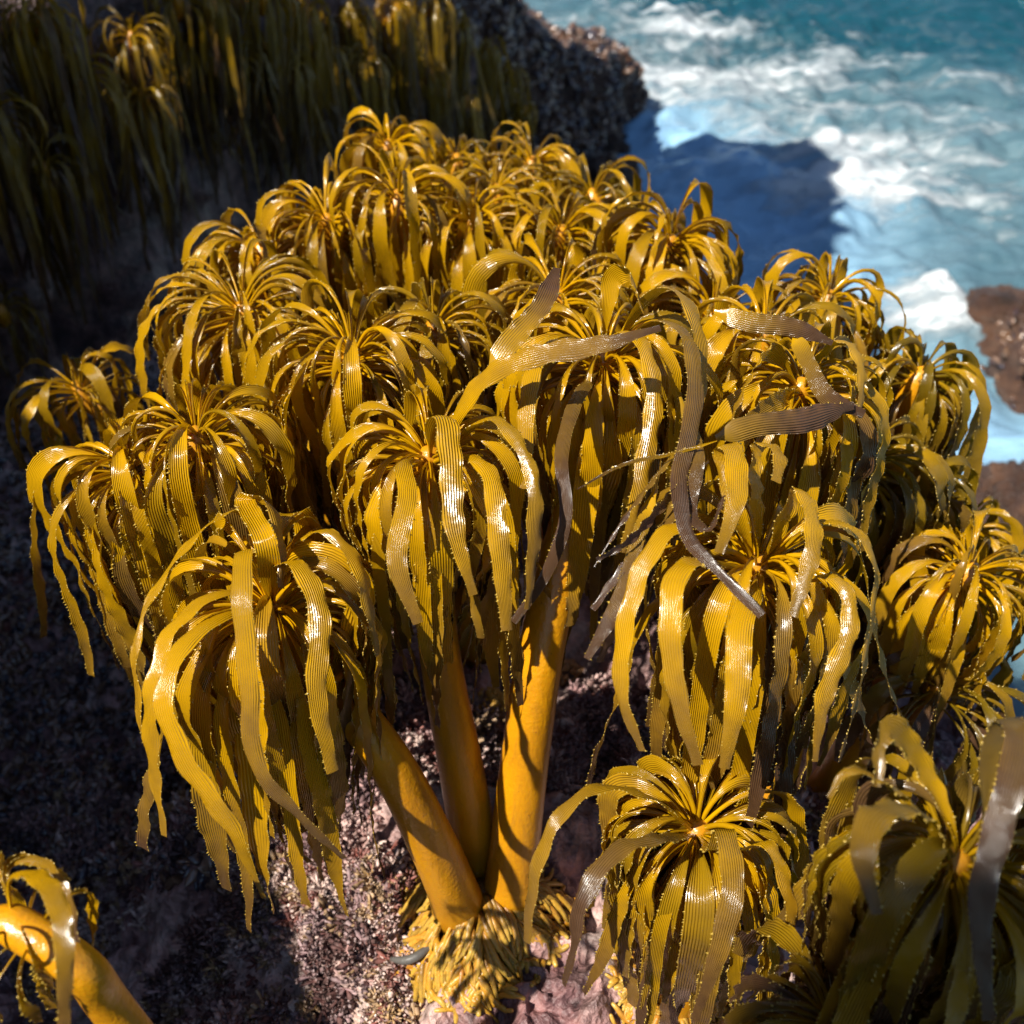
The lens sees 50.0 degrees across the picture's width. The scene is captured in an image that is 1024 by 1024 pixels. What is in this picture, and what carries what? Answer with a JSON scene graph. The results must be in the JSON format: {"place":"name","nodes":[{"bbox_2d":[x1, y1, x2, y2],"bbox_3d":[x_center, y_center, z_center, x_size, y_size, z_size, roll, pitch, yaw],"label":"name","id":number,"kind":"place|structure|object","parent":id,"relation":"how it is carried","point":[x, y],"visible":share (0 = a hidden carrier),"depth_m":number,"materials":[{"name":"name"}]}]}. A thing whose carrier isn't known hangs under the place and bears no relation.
{"place":"outdoors","nodes":[
{"label":"outdoors","id":0,"kind":"place"},
{"bbox_2d":[0,0,643,410],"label":"cliff","id":1,"kind":"structure","parent":0,"point":[124,294],"depth_m":2.50,"materials":[{"name":"black stone"}]},
{"bbox_2d":[0,276,57,389],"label":"sea palm","id":2,"kind":"object","parent":1,"relation":"on","point":[7,312],"visible":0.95,"depth_m":2.11,"materials":[{"name":"green"}]},
{"bbox_2d":[0,89,73,312],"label":"sea palm","id":3,"kind":"object","parent":1,"relation":"on","point":[15,169],"visible":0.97,"depth_m":1.95,"materials":[{"name":"green"}]},
{"bbox_2d":[0,0,93,161],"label":"sea palm","id":4,"kind":"object","parent":1,"relation":"on","point":[33,88],"visible":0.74,"depth_m":1.91,"materials":[{"name":"green"}]},
{"bbox_2d":[1,0,118,201],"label":"sea palm","id":5,"kind":"object","parent":1,"relation":"on","point":[67,89],"visible":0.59,"depth_m":1.93,"materials":[{"name":"green plant"}]},
{"bbox_2d":[18,133,116,325],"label":"sea palm","id":6,"kind":"object","parent":1,"relation":"on","point":[59,196],"visible":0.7,"depth_m":2.06,"materials":[{"name":"green"}]},
{"bbox_2d":[39,51,162,252],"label":"sea palm","id":7,"kind":"object","parent":1,"relation":"on","point":[117,96],"visible":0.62,"depth_m":2.05,"materials":[{"name":"green"}]},
{"bbox_2d":[87,5,192,190],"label":"sea palm","id":8,"kind":"object","parent":1,"relation":"on","point":[133,56],"visible":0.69,"depth_m":2.22,"materials":[{"name":"yellow"}]},
{"bbox_2d":[102,76,209,270],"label":"sea palm","id":9,"kind":"object","parent":1,"relation":"on","point":[153,138],"visible":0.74,"depth_m":2.28,"materials":[{"name":"green"}]},
{"bbox_2d":[143,0,216,128],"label":"sea palm","id":10,"kind":"object","parent":1,"relation":"on","point":[175,12],"visible":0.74,"depth_m":2.33,"materials":[{"name":"green plant"}]},
{"bbox_2d":[184,0,257,161],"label":"sea palm","id":11,"kind":"object","parent":1,"relation":"on","point":[228,37],"visible":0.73,"depth_m":2.39,"materials":[{"name":"green"}]},
{"bbox_2d":[162,32,288,208],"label":"sea palm","id":12,"kind":"object","parent":1,"relation":"on","point":[205,130],"visible":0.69,"depth_m":2.48,"materials":[{"name":"green plant"}]},
{"bbox_2d":[214,42,283,147],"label":"sea palm","id":13,"kind":"object","parent":1,"relation":"on","point":[230,101],"visible":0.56,"depth_m":2.47,"materials":[{"name":"green"}]},
{"bbox_2d":[238,0,301,163],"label":"sea palm","id":14,"kind":"object","parent":1,"relation":"on","point":[280,59],"visible":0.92,"depth_m":2.55,"materials":[{"name":"green"}]},
{"bbox_2d":[241,31,301,205],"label":"sea palm","id":15,"kind":"object","parent":1,"relation":"on","point":[264,146],"visible":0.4,"depth_m":2.75,"materials":[{"name":"green plant"}]},
{"bbox_2d":[256,51,339,191],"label":"sea palm","id":16,"kind":"object","parent":1,"relation":"on","point":[302,122],"visible":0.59,"depth_m":2.75,"materials":[{"name":"green"}]},
{"bbox_2d":[282,0,364,192],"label":"sea palm","id":17,"kind":"object","parent":1,"relation":"on","point":[324,64],"visible":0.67,"depth_m":2.75,"materials":[{"name":"green plant"}]},
{"bbox_2d":[313,40,366,190],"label":"sea palm","id":18,"kind":"object","parent":1,"relation":"on","point":[342,99],"visible":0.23,"depth_m":2.93,"materials":[{"name":"green plant"}]},
{"bbox_2d":[333,0,404,153],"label":"sea palm","id":19,"kind":"object","parent":1,"relation":"on","point":[352,30],"visible":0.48,"depth_m":2.95,"materials":[{"name":"green"}]},
{"bbox_2d":[344,43,397,144],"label":"sea palm","id":20,"kind":"object","parent":1,"relation":"on","point":[369,79],"visible":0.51,"depth_m":2.96,"materials":[{"name":"green"}]},
{"bbox_2d":[370,0,449,148],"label":"sea palm","id":21,"kind":"object","parent":1,"relation":"on","point":[404,34],"visible":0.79,"depth_m":3.11,"materials":[{"name":"green plant"}]},
{"bbox_2d":[392,27,435,137],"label":"sea palm","id":22,"kind":"object","parent":1,"relation":"on","point":[421,48],"visible":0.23,"depth_m":3.23,"materials":[{"name":"green"}]},
{"bbox_2d":[412,0,457,139],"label":"sea palm","id":23,"kind":"object","parent":1,"relation":"on","point":[439,23],"visible":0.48,"depth_m":3.33,"materials":[{"name":"green plant"}]},
{"bbox_2d":[419,54,462,165],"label":"sea palm","id":24,"kind":"object","parent":1,"relation":"on","point":[434,99],"visible":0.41,"depth_m":3.35,"materials":[{"name":"green plant"}]},
{"bbox_2d":[424,9,502,146],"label":"sea palm","id":25,"kind":"object","parent":1,"relation":"on","point":[464,48],"visible":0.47,"depth_m":3.49,"materials":[{"name":"green"}]},
{"bbox_2d":[456,87,491,178],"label":"sea palm","id":26,"kind":"object","parent":1,"relation":"on","point":[474,118],"visible":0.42,"depth_m":3.56,"materials":[{"name":"green"}]},
{"bbox_2d":[472,36,525,166],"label":"sea palm","id":27,"kind":"object","parent":1,"relation":"on","point":[489,56],"visible":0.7,"depth_m":3.93,"materials":[{"name":"green"}]},
{"bbox_2d":[497,61,530,156],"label":"sea palm","id":28,"kind":"object","parent":1,"relation":"on","point":[508,84],"visible":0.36,"depth_m":4.25,"materials":[{"name":"green"}]},
{"bbox_2d":[497,100,537,181],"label":"sea palm","id":29,"kind":"object","parent":1,"relation":"on","point":[527,115],"visible":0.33,"depth_m":4.28,"materials":[{"name":"green"}]},
{"bbox_2d":[455,0,649,181],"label":"mussel bed","id":30,"kind":"object","parent":1,"relation":"on","point":[600,41],"visible":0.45,"depth_m":5.12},
{"bbox_2d":[0,301,1022,1023],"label":"rock ground","id":31,"kind":"structure","parent":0,"point":[574,853],"depth_m":1.21,"materials":[{"name":"grey stone"}]},
{"bbox_2d":[0,849,152,1023],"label":"sea palm","id":32,"kind":"object","parent":31,"relation":"on","point":[62,953],"visible":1,"depth_m":0.55,"materials":[{"name":"yellow plant"}]},
{"bbox_2d":[5,341,156,517],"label":"sea palm","id":33,"kind":"object","parent":31,"relation":"on","point":[102,405],"visible":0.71,"depth_m":1.22,"materials":[{"name":"yellow plant"}]},
{"bbox_2d":[0,308,222,891],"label":"mussel bed","id":34,"kind":"object","parent":31,"relation":"on","point":[202,877],"visible":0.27,"depth_m":1.75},
{"bbox_2d":[25,409,285,701],"bbox_3d":[-0.311,0.094,0.997,0.199,0.448,0.204,0,38,0],"label":"sea palm","id":35,"kind":"object","parent":31,"relation":"on","point":[120,559],"visible":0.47,"depth_m":0.86,"materials":[{"name":"yellow plant"}]},
{"bbox_2d":[107,377,321,617],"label":"sea palm","id":36,"kind":"object","parent":31,"relation":"on","point":[235,453],"visible":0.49,"depth_m":0.83,"materials":[{"name":"yellow plant"}]},
{"bbox_2d":[133,238,340,424],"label":"sea palm","id":37,"kind":"object","parent":31,"relation":"on","point":[181,358],"visible":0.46,"depth_m":1.02,"materials":[{"name":"yellow plant"}]},
{"bbox_2d":[181,207,311,360],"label":"sea palm","id":38,"kind":"object","parent":31,"relation":"on","point":[234,252],"visible":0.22,"depth_m":1.18,"materials":[{"name":"yellow plant"}]},
{"bbox_2d":[227,360,334,542],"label":"sea palm","id":39,"kind":"object","parent":31,"relation":"on","point":[310,475],"visible":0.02,"depth_m":0.99,"materials":[{"name":"yellow plant"}]},
{"bbox_2d":[129,492,482,934],"bbox_3d":[-0.172,0.199,0.829,0.232,0.467,0.236,22,43,25],"label":"sea palm","id":40,"kind":"object","parent":31,"relation":"on","point":[303,604],"visible":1,"depth_m":0.74,"materials":[{"name":"yellow plant"}]},
{"bbox_2d":[255,153,403,336],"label":"sea palm","id":41,"kind":"object","parent":31,"relation":"on","point":[325,254],"visible":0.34,"depth_m":1.17,"materials":[{"name":"yellow plant"}]},
{"bbox_2d":[241,278,465,683],"bbox_3d":[-0.133,0.026,1.041,0.199,0.521,0.207,0,38,0],"label":"sea palm","id":42,"kind":"object","parent":31,"relation":"on","point":[357,361],"visible":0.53,"depth_m":0.89,"materials":[{"name":"yellow plant"}]},
{"bbox_2d":[334,106,445,196],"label":"sea palm","id":43,"kind":"object","parent":31,"relation":"on","point":[389,138],"visible":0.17,"depth_m":1.41,"materials":[{"name":"yellow plant"}]},
{"bbox_2d":[328,143,474,310],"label":"sea palm","id":44,"kind":"object","parent":31,"relation":"on","point":[394,191],"visible":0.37,"depth_m":1.16,"materials":[{"name":"yellow plant"}]},
{"bbox_2d":[390,947,429,964],"bbox_3d":[-0.085,0.391,0.970,0.044,0.017,0.017,-11,39,-13],"label":"mussel shell","id":45,"kind":"object","parent":31,"relation":"on","point":[418,955],"visible":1,"depth_m":0.96},
{"bbox_2d":[362,278,510,665],"bbox_3d":[-0.067,0.014,1.105,0.194,0.525,0.149,-23,44,-27],"label":"sea palm","id":46,"kind":"object","parent":31,"relation":"on","point":[441,304],"visible":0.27,"depth_m":0.97,"materials":[{"name":"yellow plant"}]},
{"bbox_2d":[412,127,502,197],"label":"sea palm","id":47,"kind":"object","parent":31,"relation":"on","point":[465,151],"visible":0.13,"depth_m":1.51,"materials":[{"name":"yellow plant"}]},
{"bbox_2d":[397,176,545,475],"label":"sea palm","id":48,"kind":"object","parent":31,"relation":"on","point":[455,276],"visible":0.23,"depth_m":1.18,"materials":[{"name":"yellow plant"}]},
{"bbox_2d":[477,686,504,712],"bbox_3d":[-0.027,0.210,1.247,0.044,0.023,0.036,0,38,0],"label":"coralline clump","id":49,"kind":"object","parent":31,"relation":"on","point":[495,696],"visible":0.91,"depth_m":1.24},
{"bbox_2d":[326,325,660,877],"bbox_3d":[-0.061,0.109,0.864,0.253,0.561,0.190,22,43,25],"label":"sea palm","id":50,"kind":"object","parent":31,"relation":"on","point":[439,500],"visible":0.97,"depth_m":0.76,"materials":[{"name":"yellow plant"}]},
{"bbox_2d":[444,155,562,226],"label":"sea palm","id":51,"kind":"object","parent":31,"relation":"on","point":[519,170],"visible":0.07,"depth_m":1.36,"materials":[{"name":"yellow plant"}]},
{"bbox_2d":[0,493,1023,1023],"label":"coralline algae","id":52,"kind":"object","parent":31,"relation":"on","point":[356,933],"visible":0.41,"depth_m":1.13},
{"bbox_2d":[480,120,585,230],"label":"sea palm","id":53,"kind":"object","parent":31,"relation":"on","point":[522,149],"visible":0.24,"depth_m":1.47,"materials":[{"name":"yellow plant"}]},
{"bbox_2d":[460,232,647,553],"bbox_3d":[0.039,-0.029,1.155,0.187,0.525,0.168,0,38,0],"label":"sea palm","id":54,"kind":"object","parent":31,"relation":"on","point":[514,294],"visible":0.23,"depth_m":1.01,"materials":[{"name":"yellow plant"}]},
{"bbox_2d":[488,181,624,298],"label":"sea palm","id":55,"kind":"object","parent":31,"relation":"on","point":[555,235],"visible":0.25,"depth_m":1.21,"materials":[{"name":"yellow plant"}]},
{"bbox_2d":[394,263,764,1023],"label":"sea palm","id":56,"kind":"object","parent":31,"relation":"on","point":[580,423],"visible":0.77,"depth_m":0.85,"materials":[{"name":"yellow plant"}]},
{"bbox_2d":[527,153,650,268],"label":"sea palm","id":57,"kind":"object","parent":31,"relation":"on","point":[618,186],"visible":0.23,"depth_m":1.40,"materials":[{"name":"yellow plant"}]},
{"bbox_2d":[523,752,810,1023],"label":"sea palm","id":58,"kind":"object","parent":31,"relation":"on","point":[692,884],"visible":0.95,"depth_m":0.75,"materials":[{"name":"yellow plant"}]},
{"bbox_2d":[591,178,743,340],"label":"sea palm","id":59,"kind":"object","parent":31,"relation":"on","point":[676,241],"visible":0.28,"depth_m":1.10,"materials":[{"name":"yellow plant"}]},
{"bbox_2d":[633,262,792,511],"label":"sea palm","id":60,"kind":"object","parent":31,"relation":"on","point":[673,273],"visible":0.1,"depth_m":1.05,"materials":[{"name":"yellow plant"}]},
{"bbox_2d":[577,397,903,838],"bbox_3d":[0.179,0.200,0.828,0.273,0.557,0.215,0,38,0],"label":"sea palm","id":61,"kind":"object","parent":31,"relation":"on","point":[737,672],"visible":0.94,"depth_m":0.70,"materials":[{"name":"yellow plant"}]},
{"bbox_2d":[679,277,855,507],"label":"sea palm","id":62,"kind":"object","parent":31,"relation":"on","point":[725,340],"visible":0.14,"depth_m":0.96,"materials":[{"name":"yellow plant"}]},
{"bbox_2d":[698,309,893,800],"bbox_3d":[0.220,0.077,0.975,0.177,0.580,0.206,0,38,0],"label":"sea palm","id":63,"kind":"object","parent":31,"relation":"on","point":[798,417],"visible":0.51,"depth_m":0.82,"materials":[{"name":"yellow plant"}]},
{"bbox_2d":[721,916,930,1023],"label":"sea palm","id":64,"kind":"object","parent":31,"relation":"on","point":[788,1002],"visible":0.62,"depth_m":0.62,"materials":[{"name":"yellow plant"}]},
{"bbox_2d":[748,249,906,380],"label":"sea palm","id":65,"kind":"object","parent":31,"relation":"on","point":[818,283],"visible":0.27,"depth_m":1.09,"materials":[{"name":"yellow plant"}]},
{"bbox_2d":[822,415,955,637],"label":"sea palm","id":66,"kind":"object","parent":31,"relation":"on","point":[911,490],"visible":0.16,"depth_m":0.96,"materials":[{"name":"yellow plant"}]},
{"bbox_2d":[773,713,1023,1023],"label":"sea palm","id":67,"kind":"object","parent":31,"relation":"on","point":[926,905],"visible":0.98,"depth_m":0.55,"materials":[{"name":"yellow plant"}]},
{"bbox_2d":[841,438,979,709],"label":"sea palm","id":68,"kind":"object","parent":31,"relation":"on","point":[963,502],"visible":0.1,"depth_m":1.03,"materials":[{"name":"yellow plant"}]},
{"bbox_2d":[807,503,1023,792],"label":"sea palm","id":69,"kind":"object","parent":31,"relation":"on","point":[955,596],"visible":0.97,"depth_m":0.96,"materials":[{"name":"yellow plant"}]},
{"bbox_2d":[833,635,1023,802],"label":"sea palm","id":70,"kind":"object","parent":31,"relation":"on","point":[919,711],"visible":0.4,"depth_m":1.00,"materials":[{"name":"yellow plant"}]},
{"bbox_2d":[867,325,991,490],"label":"sea palm","id":71,"kind":"object","parent":31,"relation":"on","point":[931,401],"visible":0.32,"depth_m":1.07,"materials":[{"name":"yellow plant"}]},
{"bbox_2d":[951,491,1023,620],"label":"sea palm","id":72,"kind":"object","parent":31,"relation":"on","point":[1014,528],"visible":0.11,"depth_m":1.09,"materials":[{"name":"yellow plant"}]},
{"bbox_2d":[559,659,583,686],"bbox_3d":[0.066,0.189,1.321,0.049,0.026,0.040,0,38,0],"label":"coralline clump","id":73,"kind":"object","parent":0,"point":[576,670],"visible":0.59,"depth_m":1.31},
{"bbox_2d":[524,0,1023,716],"bbox_3d":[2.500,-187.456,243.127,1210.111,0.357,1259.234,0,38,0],"label":"sea water","id":74,"kind":"structure","parent":0,"point":[884,138],"depth_m":5.81,"materials":[{"name":"blue liquid"}]},
{"bbox_2d":[579,150,643,213],"bbox_3d":[0.431,-1.501,5.194,0.460,0.412,0.445,25,45,29],"label":"rock","id":75,"kind":"object","parent":74,"relation":"in","point":[594,163],"visible":0.26,"depth_m":5.07,"materials":[{"name":"black stone"}]},
{"bbox_2d":[601,132,630,154],"bbox_3d":[0.513,-1.921,5.755,0.237,0.161,0.127,0,38,0],"label":"rock","id":76,"kind":"object","parent":74,"relation":"in","point":[618,144],"visible":0.45,"depth_m":5.72,"materials":[{"name":"black stone"}]},
{"bbox_2d":[954,459,1023,538],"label":"rock","id":77,"kind":"object","parent":74,"relation":"in","point":[1002,482],"visible":0.23,"depth_m":3.15,"materials":[{"name":"brown stone"}]},
{"bbox_2d":[965,284,1023,359],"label":"rock","id":78,"kind":"object","parent":74,"relation":"in","point":[986,306],"visible":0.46,"depth_m":4.03,"materials":[{"name":"brown stone"}]},
{"bbox_2d":[984,311,1023,414],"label":"rock","id":79,"kind":"object","parent":74,"relation":"in","point":[1007,384],"visible":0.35,"depth_m":3.79,"materials":[{"name":"brown stone"}]},
{"bbox_2d":[980,307,1023,408],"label":"mussel bed","id":80,"kind":"object","parent":79,"relation":"on","point":[1005,338],"visible":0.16,"depth_m":3.89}
]}

